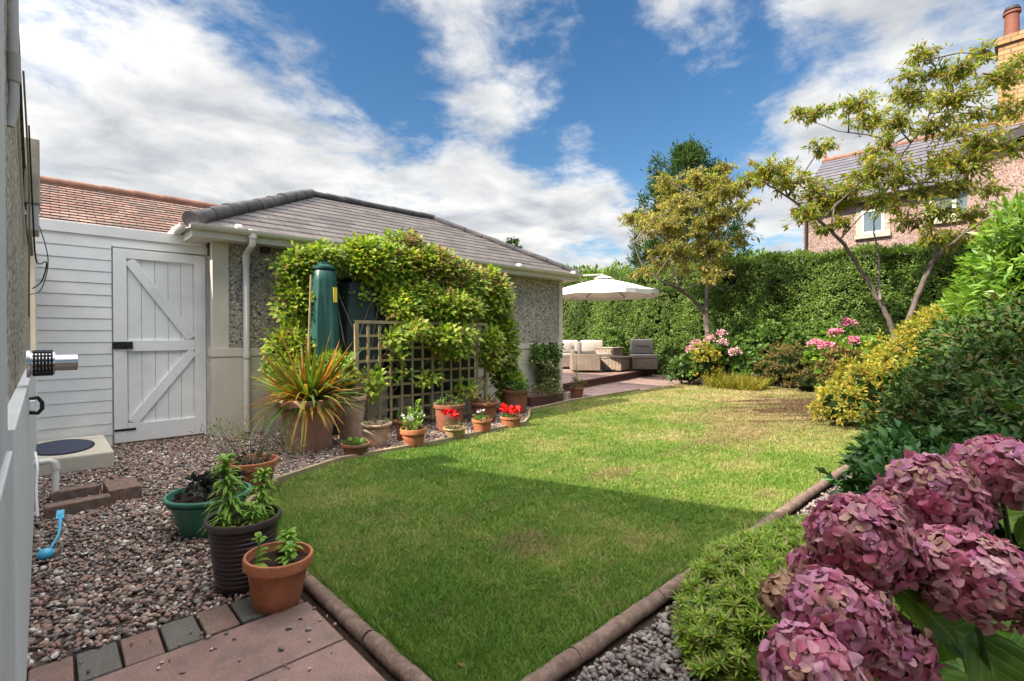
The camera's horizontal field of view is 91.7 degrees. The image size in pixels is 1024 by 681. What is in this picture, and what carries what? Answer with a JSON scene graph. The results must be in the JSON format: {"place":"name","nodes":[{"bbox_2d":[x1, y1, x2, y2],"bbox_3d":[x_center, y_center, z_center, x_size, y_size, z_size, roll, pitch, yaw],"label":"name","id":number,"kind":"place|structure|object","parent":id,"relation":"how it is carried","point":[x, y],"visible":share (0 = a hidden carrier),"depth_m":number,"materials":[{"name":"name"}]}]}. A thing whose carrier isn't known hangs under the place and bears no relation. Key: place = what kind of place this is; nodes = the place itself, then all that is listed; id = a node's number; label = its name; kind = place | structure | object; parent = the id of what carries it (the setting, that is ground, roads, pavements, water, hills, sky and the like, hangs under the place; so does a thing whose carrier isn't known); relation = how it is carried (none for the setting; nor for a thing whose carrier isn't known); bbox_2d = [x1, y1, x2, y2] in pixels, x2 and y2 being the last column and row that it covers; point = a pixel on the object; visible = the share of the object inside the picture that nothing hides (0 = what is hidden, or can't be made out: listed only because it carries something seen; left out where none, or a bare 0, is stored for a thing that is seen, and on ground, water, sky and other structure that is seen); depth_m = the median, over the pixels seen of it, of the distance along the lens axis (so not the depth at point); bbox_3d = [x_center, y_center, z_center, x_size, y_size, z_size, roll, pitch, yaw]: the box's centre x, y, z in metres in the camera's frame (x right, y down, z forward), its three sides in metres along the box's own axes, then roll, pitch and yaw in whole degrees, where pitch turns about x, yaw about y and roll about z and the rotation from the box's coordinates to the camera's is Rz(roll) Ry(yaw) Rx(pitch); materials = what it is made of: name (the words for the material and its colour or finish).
{"place":"outdoors","nodes":[
{"label":"outdoors","id":0,"kind":"place"},
{"bbox_2d":[113,373,847,680],"bbox_3d":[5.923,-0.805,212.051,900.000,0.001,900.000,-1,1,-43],"label":"ground","id":1,"kind":"structure","parent":0,"point":[648,621],"depth_m":2.13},
{"bbox_2d":[0,0,36,680],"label":"house","id":2,"kind":"structure","parent":1,"relation":"on","point":[18,433],"depth_m":1.55,"materials":[{"name":"grey stone"}]},
{"bbox_2d":[6,0,20,127],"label":"waste pipe","id":3,"kind":"object","parent":2,"relation":"attached to","point":[13,57],"visible":0.87,"depth_m":1.75,"materials":[{"name":"grey plastic"}]},
{"bbox_2d":[16,109,25,244],"bbox_3d":[-2.423,-1.097,2.445,0.013,1.057,1.507,-1,1,-43],"label":"cable","id":4,"kind":"object","parent":2,"relation":"attached to","point":[21,174],"visible":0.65,"depth_m":2.52,"materials":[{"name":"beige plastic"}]},
{"bbox_2d":[22,70,29,316],"bbox_3d":[-2.266,-0.622,2.325,0.017,1.004,0.705,-1,1,-43],"label":"cable","id":5,"kind":"object","parent":2,"relation":"attached to","point":[25,110],"visible":1,"depth_m":2.29,"materials":[{"name":"black plastic"}]},
{"bbox_2d":[24,137,39,236],"bbox_3d":[-3.192,-1.007,3.304,0.075,0.590,0.320,-1,1,-43],"label":"wall box","id":6,"kind":"object","parent":2,"relation":"attached to","point":[35,152],"visible":0.84,"depth_m":3.20,"materials":[{"name":"plastic"}]},
{"bbox_2d":[34,452,38,516],"bbox_3d":[-3.115,0.937,3.255,0.211,0.388,0.023,1,1,45],"label":"hose","id":7,"kind":"object","parent":2,"relation":"attached to","point":[36,484],"visible":1,"depth_m":3.22,"materials":[{"name":"white paint"}]},
{"bbox_2d":[29,396,43,414],"bbox_3d":[-2.270,0.310,2.371,0.055,0.091,0.060,-1,1,-43],"label":"wall clip","id":8,"kind":"object","parent":2,"relation":"attached to","point":[32,407],"depth_m":2.36,"materials":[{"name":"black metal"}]},
{"bbox_2d":[28,125,46,288],"bbox_3d":[-2.549,-0.665,2.675,0.068,0.725,0.804,-1,1,-43],"label":"cable","id":9,"kind":"object","parent":2,"relation":"attached to","point":[33,208],"visible":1,"depth_m":2.50,"materials":[{"name":"black rubber"}]},
{"bbox_2d":[34,458,60,490],"bbox_3d":[-3.344,0.980,3.575,0.143,0.259,0.077,-1,1,-43],"label":"drain pipe","id":10,"kind":"object","parent":2,"relation":"attached to","point":[55,467],"visible":0.89,"depth_m":3.59,"materials":[{"name":"beige plastic"}]},
{"bbox_2d":[26,349,77,377],"bbox_3d":[-2.037,0.099,2.203,0.166,0.124,0.124,-1,1,-43],"label":"flue","id":11,"kind":"object","parent":2,"relation":"attached to","point":[44,362],"visible":1,"depth_m":2.16,"materials":[{"name":"silver metal"}]},
{"bbox_2d":[25,175,217,350],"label":"outbuilding","id":12,"kind":"structure","parent":1,"relation":"on","point":[72,201],"depth_m":6.88,"materials":[{"name":"red tile"}]},
{"bbox_2d":[35,218,209,445],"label":"clad wall","id":13,"kind":"structure","parent":1,"relation":"on","point":[74,305],"depth_m":5.20,"materials":[{"name":"white paint"}]},
{"bbox_2d":[112,248,205,442],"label":"garden gate","id":14,"kind":"structure","parent":13,"relation":"attached to","point":[162,301],"depth_m":5.64,"materials":[{"name":"white wood"}]},
{"bbox_2d":[26,588,398,680],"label":"path bed","id":15,"kind":"object","parent":1,"relation":"on","point":[369,658],"depth_m":1.95,"materials":[{"name":"grey concrete"}]},
{"bbox_2d":[28,656,73,680],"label":"paving block","id":16,"kind":"structure","parent":15,"relation":"on","point":[61,670],"depth_m":1.75,"materials":[{"name":"pink concrete"}]},
{"bbox_2d":[76,642,121,680],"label":"paving block","id":17,"kind":"structure","parent":15,"relation":"on","point":[101,661],"depth_m":1.80,"materials":[{"name":"grey concrete"}]},
{"bbox_2d":[120,629,164,667],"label":"paving block","id":18,"kind":"structure","parent":15,"relation":"on","point":[142,648],"depth_m":1.89,"materials":[{"name":"pink concrete"}]},
{"bbox_2d":[160,616,203,652],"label":"paving block","id":19,"kind":"structure","parent":15,"relation":"on","point":[174,634],"depth_m":1.98,"materials":[{"name":"grey concrete"}]},
{"bbox_2d":[91,602,343,680],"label":"paving slab","id":20,"kind":"structure","parent":15,"relation":"on","point":[254,645],"depth_m":1.85,"materials":[{"name":"pink concrete"}]},
{"bbox_2d":[31,606,336,680],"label":"stray gravel","id":21,"kind":"structure","parent":20,"relation":"on","point":[208,636],"depth_m":1.90,"materials":[{"name":"grey gravel"}]},
{"bbox_2d":[196,604,239,635],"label":"paving block","id":22,"kind":"structure","parent":15,"relation":"on","point":[219,619],"depth_m":2.06,"materials":[{"name":"pink concrete"}]},
{"bbox_2d":[230,597,263,625],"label":"paving block","id":23,"kind":"structure","parent":15,"relation":"on","point":[243,611],"depth_m":2.13,"materials":[{"name":"grey concrete"}]},
{"bbox_2d":[252,640,385,680],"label":"paving slab","id":24,"kind":"structure","parent":15,"relation":"on","point":[345,660],"depth_m":1.76,"materials":[{"name":"pink concrete"}]},
{"bbox_2d":[27,393,591,672],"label":"gravel","id":25,"kind":"structure","parent":1,"relation":"on","point":[48,652],"depth_m":2.80,"materials":[{"name":"grey gravel"}]},
{"bbox_2d":[36,509,64,559],"bbox_3d":[-2.613,1.100,2.820,0.074,0.139,0.478,0,1,-36],"label":"ball launcher","id":26,"kind":"object","parent":25,"relation":"on","point":[45,553],"visible":1,"depth_m":2.73,"materials":[{"name":"blue plastic"}]},
{"bbox_2d":[49,483,98,502],"bbox_3d":[-3.226,1.135,3.663,0.272,0.100,0.105,-1,1,-43],"label":"brick","id":27,"kind":"object","parent":25,"relation":"on","point":[70,493],"visible":0.6,"depth_m":3.63,"materials":[{"name":"brown brick"}]},
{"bbox_2d":[36,435,113,476],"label":"step block","id":28,"kind":"structure","parent":25,"relation":"on","point":[72,455],"depth_m":4.48,"materials":[{"name":"beige concrete"}]},
{"bbox_2d":[43,493,110,520],"bbox_3d":[-2.948,1.135,3.376,0.100,0.105,0.340,1,1,44],"label":"brick","id":29,"kind":"object","parent":25,"relation":"on","point":[75,506],"visible":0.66,"depth_m":3.34,"materials":[{"name":"brown brick"}]},
{"bbox_2d":[103,476,141,503],"bbox_3d":[-2.914,1.124,3.711,0.200,0.120,0.345,-1,1,-43],"label":"brick","id":30,"kind":"object","parent":25,"relation":"on","point":[126,488],"visible":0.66,"depth_m":3.63,"materials":[{"name":"brown brick"}]},
{"bbox_2d":[162,468,251,538],"bbox_3d":[-1.867,0.978,3.061,0.475,0.381,0.475,-1,1,-43],"label":"bowl planter","id":31,"kind":"object","parent":25,"relation":"on","point":[186,505],"visible":0.71,"depth_m":2.92,"materials":[{"name":"green plastic"}]},
{"bbox_2d":[200,452,282,595],"bbox_3d":[-1.292,0.858,2.392,0.388,0.635,0.333,-1,1,-43],"label":"plant pot","id":32,"kind":"object","parent":25,"relation":"on","point":[230,530],"visible":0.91,"depth_m":2.31,"materials":[{"name":"brown plastic"}]},
{"bbox_2d":[189,402,307,494],"bbox_3d":[-2.023,0.821,3.773,0.772,0.682,0.830,-1,1,-43],"label":"plant pot","id":33,"kind":"object","parent":25,"relation":"on","point":[249,463],"visible":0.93,"depth_m":3.75,"materials":[{"name":"ceramic"}]},
{"bbox_2d":[234,326,372,456],"bbox_3d":[-2.178,0.496,5.266,1.485,1.302,1.487,-1,1,-43],"label":"plant pot","id":34,"kind":"object","parent":25,"relation":"on","point":[312,401],"visible":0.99,"depth_m":5.08,"materials":[{"name":"ceramic"}]},
{"bbox_2d":[308,261,339,435],"bbox_3d":[-2.284,0.095,6.036,0.443,2.095,0.440,-1,1,-43],"label":"water butt","id":35,"kind":"object","parent":25,"relation":"on","point":[324,323],"visible":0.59,"depth_m":5.91,"materials":[{"name":"green plastic"}]},
{"bbox_2d":[336,394,366,439],"bbox_3d":[-1.896,0.876,5.835,0.371,0.531,0.371,-1,1,-43],"label":"plant pot","id":36,"kind":"object","parent":25,"relation":"on","point":[350,426],"visible":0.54,"depth_m":5.71,"materials":[{"name":"ceramic"}]},
{"bbox_2d":[341,436,370,455],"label":"plant pot","id":37,"kind":"object","parent":25,"relation":"on","point":[356,445],"visible":0.92,"depth_m":4.85,"materials":[{"name":"ceramic"}]},
{"bbox_2d":[337,273,389,420],"bbox_3d":[-2.051,0.129,6.606,0.859,2.015,0.853,-1,1,-43],"label":"water butt","id":38,"kind":"object","parent":25,"relation":"on","point":[355,310],"visible":0.3,"depth_m":6.34,"materials":[{"name":"green plastic"}]},
{"bbox_2d":[345,378,387,420],"bbox_3d":[-1.962,0.812,6.362,0.624,0.653,0.378,-1,1,-43],"label":"block stack","id":39,"kind":"object","parent":25,"relation":"on","point":[384,405],"visible":0.23,"depth_m":6.33,"materials":[{"name":"stone"}]},
{"bbox_2d":[360,412,391,447],"bbox_3d":[-1.460,0.965,5.340,0.326,0.364,0.326,-1,1,-43],"label":"plant pot","id":40,"kind":"object","parent":25,"relation":"on","point":[376,431],"visible":0.98,"depth_m":5.25,"materials":[{"name":"ceramic"}]},
{"bbox_2d":[257,227,527,411],"bbox_3d":[-1.224,-0.222,6.747,4.000,2.737,1.172,0,1,-38],"label":"creeper","id":41,"kind":"object","parent":25,"relation":"on","point":[411,277],"visible":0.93,"depth_m":6.52,"materials":[{"name":"green plant"}]},
{"bbox_2d":[395,411,415,440],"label":"plant pot","id":42,"kind":"object","parent":25,"relation":"on","point":[399,422],"visible":0.48,"depth_m":5.64,"materials":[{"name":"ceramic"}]},
{"bbox_2d":[400,399,426,447],"bbox_3d":[-1.059,0.892,5.329,0.286,0.509,0.303,-1,1,-43],"label":"plant pot","id":43,"kind":"object","parent":25,"relation":"on","point":[412,433],"visible":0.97,"depth_m":5.27,"materials":[{"name":"ceramic"}]},
{"bbox_2d":[354,320,487,424],"bbox_3d":[-1.125,0.453,6.625,2.062,1.406,0.047,-1,1,-43],"label":"trellis","id":44,"kind":"object","parent":25,"relation":"on","point":[368,348],"visible":0.56,"depth_m":6.45,"materials":[{"name":"brown wood"}]},
{"bbox_2d":[384,318,473,423],"bbox_3d":[-1.197,0.290,7.308,1.340,1.680,0.540,-1,1,-43],"label":"oil tank","id":45,"kind":"object","parent":25,"relation":"on","point":[407,388],"visible":0.27,"depth_m":6.97,"materials":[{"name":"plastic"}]},
{"bbox_2d":[433,392,464,431],"bbox_3d":[-0.790,0.894,6.311,0.419,0.488,0.401,-1,1,-43],"label":"plant pot","id":46,"kind":"object","parent":25,"relation":"on","point":[439,406],"visible":0.8,"depth_m":6.18,"materials":[{"name":"ceramic"}]},
{"bbox_2d":[441,408,466,438],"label":"plant pot","id":47,"kind":"object","parent":25,"relation":"on","point":[455,431],"visible":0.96,"depth_m":5.68,"materials":[{"name":"ceramic"}]},
{"bbox_2d":[471,409,492,433],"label":"plant pot","id":48,"kind":"object","parent":25,"relation":"on","point":[481,422],"visible":0.98,"depth_m":6.01,"materials":[{"name":"ceramic"}]},
{"bbox_2d":[470,393,497,422],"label":"plant pot","id":49,"kind":"object","parent":25,"relation":"on","point":[488,406],"visible":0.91,"depth_m":6.77,"materials":[{"name":"ceramic"}]},
{"bbox_2d":[499,402,522,427],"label":"plant pot","id":50,"kind":"object","parent":25,"relation":"on","point":[511,419],"visible":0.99,"depth_m":6.39,"materials":[{"name":"ceramic"}]},
{"bbox_2d":[501,377,529,413],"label":"plant pot","id":51,"kind":"object","parent":25,"relation":"on","point":[514,397],"visible":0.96,"depth_m":7.57,"materials":[{"name":"ceramic"}]},
{"bbox_2d":[527,382,563,406],"bbox_3d":[0.536,0.916,8.644,0.766,0.402,0.740,0,1,0],"label":"trough","id":52,"kind":"object","parent":25,"relation":"on","point":[540,399],"visible":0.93,"depth_m":8.54,"materials":[{"name":"brown wood"}]},
{"bbox_2d":[567,359,587,398],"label":"plant pot","id":53,"kind":"object","parent":25,"relation":"on","point":[576,390],"visible":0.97,"depth_m":9.43,"materials":[{"name":"ceramic"}]},
{"bbox_2d":[303,575,373,644],"bbox_3d":[-0.772,1.167,2.172,0.070,0.073,0.600,-1,1,-43],"label":"edging log","id":54,"kind":"object","parent":1,"relation":"on","point":[355,627],"visible":0.92,"depth_m":2.12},
{"bbox_2d":[167,189,582,436],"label":"garage","id":55,"kind":"structure","parent":1,"relation":"on","point":[242,240],"depth_m":6.30,"materials":[{"name":"grey stone"}]},
{"bbox_2d":[528,341,564,392],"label":"shrub","id":56,"kind":"object","parent":55,"relation":"attached to","point":[546,363],"visible":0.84,"depth_m":9.43,"materials":[{"name":"green plant"}]},
{"bbox_2d":[363,631,432,680],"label":"edging log","id":57,"kind":"object","parent":1,"relation":"on","point":[389,659],"visible":0.99,"depth_m":1.79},
{"bbox_2d":[520,648,580,680],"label":"edging log","id":58,"kind":"object","parent":1,"relation":"on","point":[560,666],"visible":1,"depth_m":1.75,"materials":[{"name":"brown wood"}]},
{"bbox_2d":[566,263,620,279],"bbox_3d":[3.413,-1.374,23.789,5.191,4.708,5.550,-1,1,-43],"label":"bushy tree","id":59,"kind":"object","parent":1,"relation":"on","point":[590,270],"visible":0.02,"depth_m":22.98,"materials":[{"name":"green plant"}]},
{"bbox_2d":[563,369,657,391],"bbox_3d":[0.405,0.971,15.780,6.540,0.195,8.640,-1,1,-43],"label":"patio step","id":60,"kind":"object","parent":1,"relation":"on","point":[612,379],"visible":0.25,"depth_m":12.78,"materials":[{"name":"brown stone"}]},
{"bbox_2d":[569,590,664,664],"bbox_3d":[0.446,1.166,2.037,0.596,0.073,0.071,-1,1,-43],"label":"edging log","id":61,"kind":"object","parent":1,"relation":"on","point":[594,644],"visible":0.95,"depth_m":1.99,"materials":[{"name":"brown wood"}]},
{"bbox_2d":[563,258,720,374],"bbox_3d":[2.700,-0.714,18.374,1.403,3.668,10.196,-1,1,-43],"label":"hedge","id":62,"kind":"object","parent":1,"relation":"on","point":[668,320],"visible":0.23,"depth_m":16.16,"materials":[{"name":"green plant"}]},
{"bbox_2d":[655,557,705,603],"bbox_3d":[0.893,1.161,2.458,0.625,0.073,0.070,-1,1,-43],"label":"edging log","id":63,"kind":"object","parent":1,"relation":"on","point":[672,584],"visible":0.29,"depth_m":2.29,"materials":[{"name":"brown wood"}]},
{"bbox_2d":[624,133,755,272],"bbox_3d":[7.034,-3.645,20.214,5.052,9.302,5.164,-1,1,-43],"label":"pine tree","id":64,"kind":"object","parent":1,"relation":"on","point":[686,154],"visible":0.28,"depth_m":19.56,"materials":[{"name":"green plant"}]},
{"bbox_2d":[617,160,778,337],"bbox_3d":[4.503,-1.871,12.925,3.998,5.936,3.393,0,1,-16],"label":"cherry tree","id":65,"kind":"object","parent":1,"relation":"on","point":[713,251],"visible":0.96,"depth_m":12.29,"materials":[{"name":"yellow plant"}]},
{"bbox_2d":[571,475,857,680],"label":"gravel strip","id":66,"kind":"object","parent":1,"relation":"on","point":[642,668],"depth_m":1.82,"materials":[{"name":"grey gravel"}]},
{"bbox_2d":[667,513,1014,680],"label":"groundcover plant","id":67,"kind":"object","parent":66,"relation":"on","point":[732,623],"visible":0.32,"depth_m":1.88,"materials":[{"name":"green plant"}]},
{"bbox_2d":[748,434,1023,680],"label":"hydrangea bush","id":68,"kind":"object","parent":66,"relation":"on","point":[911,530],"visible":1,"depth_m":0.76,"materials":[{"name":"pink plant"}]},
{"bbox_2d":[814,409,1023,553],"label":"shrub","id":69,"kind":"object","parent":66,"relation":"on","point":[884,452],"visible":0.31,"depth_m":2.66,"materials":[{"name":"green plant"}]},
{"bbox_2d":[853,290,1023,549],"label":"shrub","id":70,"kind":"object","parent":66,"relation":"on","point":[974,375],"visible":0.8,"depth_m":2.96,"materials":[{"name":"green plant"}]},
{"bbox_2d":[761,497,802,522],"bbox_3d":[1.811,1.154,3.328,0.639,0.072,0.072,-1,1,-43],"label":"edging log","id":71,"kind":"object","parent":1,"relation":"on","point":[792,505],"visible":0.73,"depth_m":3.33,"materials":[{"name":"brown wood"}]},
{"bbox_2d":[737,315,868,384],"bbox_3d":[6.882,0.256,11.866,1.540,1.689,2.861,-1,1,-43],"label":"shrub","id":72,"kind":"object","parent":1,"relation":"on","point":[764,336],"visible":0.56,"depth_m":11.90,"materials":[{"name":"green plant"}]},
{"bbox_2d":[796,479,829,504],"bbox_3d":[2.291,1.149,3.782,0.675,0.071,0.069,-1,1,-43],"label":"edging log","id":73,"kind":"object","parent":1,"relation":"on","point":[812,491],"visible":0.88,"depth_m":3.73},
{"bbox_2d":[709,234,986,382],"bbox_3d":[9.142,-0.633,11.387,1.524,3.653,9.232,-1,1,-43],"label":"hedge","id":74,"kind":"object","parent":1,"relation":"on","point":[806,286],"visible":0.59,"depth_m":12.28,"materials":[{"name":"green plant"}]},
{"bbox_2d":[731,37,1023,348],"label":"cherry tree","id":75,"kind":"object","parent":1,"relation":"on","point":[946,164],"visible":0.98,"depth_m":9.41,"materials":[{"name":"green plant"}]},
{"bbox_2d":[805,300,962,426],"bbox_3d":[6.577,0.127,7.467,5.690,2.031,1.889,0,1,-34],"label":"shrub","id":76,"kind":"object","parent":1,"relation":"on","point":[844,400],"visible":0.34,"depth_m":6.62,"materials":[{"name":"yellow plant"}]},
{"bbox_2d":[930,184,1023,338],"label":"shrub","id":77,"kind":"object","parent":1,"relation":"on","point":[998,264],"visible":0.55,"depth_m":4.73,"materials":[{"name":"green plant"}]},
{"bbox_2d":[19,0,1023,270],"label":"sky","id":78,"kind":"structure","parent":0,"point":[536,122],"materials":[{"name":"blue"}]},
{"bbox_2d":[256,381,889,680],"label":"lawn","id":79,"kind":"structure","parent":0,"point":[587,620],"depth_m":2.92,"materials":[{"name":"green plant"}]},
{"bbox_2d":[245,389,639,504],"bbox_3d":[0.211,1.114,7.133,0.817,0.070,8.858,0,1,30],"label":"edging board","id":80,"kind":"object","parent":79,"relation":"on","point":[280,478],"visible":0.65,"depth_m":5.07,"materials":[{"name":"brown wood"}]},
{"bbox_2d":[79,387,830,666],"bbox_3d":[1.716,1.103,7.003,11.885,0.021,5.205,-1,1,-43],"label":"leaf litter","id":81,"kind":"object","parent":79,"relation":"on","point":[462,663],"visible":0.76,"depth_m":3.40,"materials":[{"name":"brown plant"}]},
{"bbox_2d":[662,352,705,384],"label":"shrub","id":82,"kind":"object","parent":79,"relation":"on","point":[682,368],"visible":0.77,"depth_m":11.79,"materials":[{"name":"green plant"}]},
{"bbox_2d":[688,341,724,385],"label":"shrub","id":83,"kind":"object","parent":79,"relation":"on","point":[707,362],"visible":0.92,"depth_m":11.58,"materials":[{"name":"yellow plant"}]},
{"bbox_2d":[683,328,768,382],"bbox_3d":[5.271,0.397,12.345,1.722,1.401,2.544,-1,1,-43],"label":"hydrangea bush","id":84,"kind":"object","parent":79,"relation":"on","point":[734,359],"visible":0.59,"depth_m":11.83,"materials":[{"name":"pink plant"}]},
{"bbox_2d":[698,371,778,390],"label":"ornamental grass","id":85,"kind":"object","parent":79,"relation":"on","point":[735,382],"depth_m":10.88,"materials":[{"name":"yellow plant"}]},
{"bbox_2d":[745,339,818,387],"bbox_3d":[6.246,0.531,11.146,1.470,1.153,2.024,-1,1,-43],"label":"shrub","id":86,"kind":"object","parent":79,"relation":"on","point":[780,365],"visible":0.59,"depth_m":10.96,"materials":[{"name":"green plant"}]},
{"bbox_2d":[783,366,824,391],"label":"shrub","id":87,"kind":"object","parent":79,"relation":"on","point":[807,382],"visible":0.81,"depth_m":10.30,"materials":[{"name":"green plant"}]},
{"bbox_2d":[814,344,864,389],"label":"shrub","id":88,"kind":"object","parent":79,"relation":"on","point":[828,364],"visible":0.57,"depth_m":9.45,"materials":[{"name":"green plant"}]},
{"bbox_2d":[800,317,896,386],"bbox_3d":[6.790,0.323,9.910,1.439,1.589,2.034,-1,1,-43],"label":"hydrangea bush","id":89,"kind":"object","parent":79,"relation":"on","point":[832,339],"visible":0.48,"depth_m":9.92,"materials":[{"name":"pink plant"}]},
{"bbox_2d":[563,367,646,383],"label":"patio","id":90,"kind":"structure","parent":0,"point":[568,373],"depth_m":13.41,"materials":[{"name":"stone"}]},
{"bbox_2d":[570,341,599,370],"bbox_3d":[2.061,0.425,14.095,0.780,0.800,0.900,0,1,3],"label":"garden armchair","id":91,"kind":"object","parent":90,"relation":"on","point":[588,361],"visible":0.98,"depth_m":13.65,"materials":[{"name":"wicker"}]},
{"bbox_2d":[563,340,613,366],"bbox_3d":[2.175,0.400,15.678,1.860,0.820,0.960,0,1,-5],"label":"garden sofa","id":92,"kind":"object","parent":90,"relation":"on","point":[588,346],"visible":0.23,"depth_m":15.80,"materials":[{"name":"fabric"}]},
{"bbox_2d":[595,347,623,355],"bbox_3d":[3.094,0.528,15.800,0.640,0.620,0.880,0,1,33],"label":"table","id":93,"kind":"object","parent":90,"relation":"on","point":[618,351],"visible":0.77,"depth_m":15.56,"materials":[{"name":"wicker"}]},
{"bbox_2d":[563,274,659,300],"bbox_3d":[1.604,-0.450,13.501,4.586,2.680,2.850,0,1,13],"label":"parasol","id":94,"kind":"object","parent":90,"relation":"on","point":[603,287],"visible":0.73,"depth_m":12.79,"materials":[{"name":"white fabric"}]},
{"bbox_2d":[601,327,626,355],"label":"potted plant","id":95,"kind":"object","parent":90,"relation":"on","point":[613,338],"visible":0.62,"depth_m":16.44,"materials":[{"name":"green plant"}]},
{"bbox_2d":[600,356,631,370],"bbox_3d":[3.060,0.655,14.600,0.800,0.370,1.280,0,1,33],"label":"coffee table","id":96,"kind":"object","parent":90,"relation":"on","point":[617,363],"visible":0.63,"depth_m":14.09,"materials":[{"name":"wicker"}]},
{"bbox_2d":[629,339,657,368],"bbox_3d":[3.882,0.394,14.730,0.720,0.870,0.820,0,1,7],"label":"garden chair","id":97,"kind":"object","parent":90,"relation":"on","point":[642,354],"visible":0.91,"depth_m":14.54,"materials":[{"name":"wicker"}]},
{"bbox_2d":[563,375,686,395],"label":"patio path","id":98,"kind":"structure","parent":0,"point":[647,382],"depth_m":11.92,"materials":[{"name":"stone"}]},
{"bbox_2d":[790,4,1023,256],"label":"neighbour house","id":99,"kind":"structure","parent":0,"point":[860,231],"depth_m":18.01,"materials":[{"name":"tile"}]},
{"bbox_2d":[854,203,890,239],"bbox_3d":[13.097,-4.323,18.042,0.160,1.180,1.080,-1,1,-43],"label":"window","id":100,"kind":"structure","parent":99,"relation":"in","point":[864,228],"depth_m":18.10,"materials":[{"name":"white paint"}]},
{"bbox_2d":[921,189,966,225],"bbox_3d":[14.842,-4.546,16.194,0.160,1.250,2.300,-1,1,-43],"label":"window","id":101,"kind":"structure","parent":99,"relation":"in","point":[964,198],"depth_m":16.46,"materials":[{"name":"white paint"}]},
{"bbox_3d":[-1.043,1.186,2.252,0.120,0.045,0.209,-1,1,-43],"label":"paving block","id":102,"kind":"object","parent":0,"visible":0},
{"bbox_2d":[241,527,313,616],"bbox_3d":[-1.036,1.001,2.201,0.287,0.352,0.287,3,0,24],"label":"plant pot","id":103,"kind":"object","parent":102,"relation":"on","point":[275,572],"visible":0.98,"depth_m":2.13,"materials":[{"name":"ceramic"}]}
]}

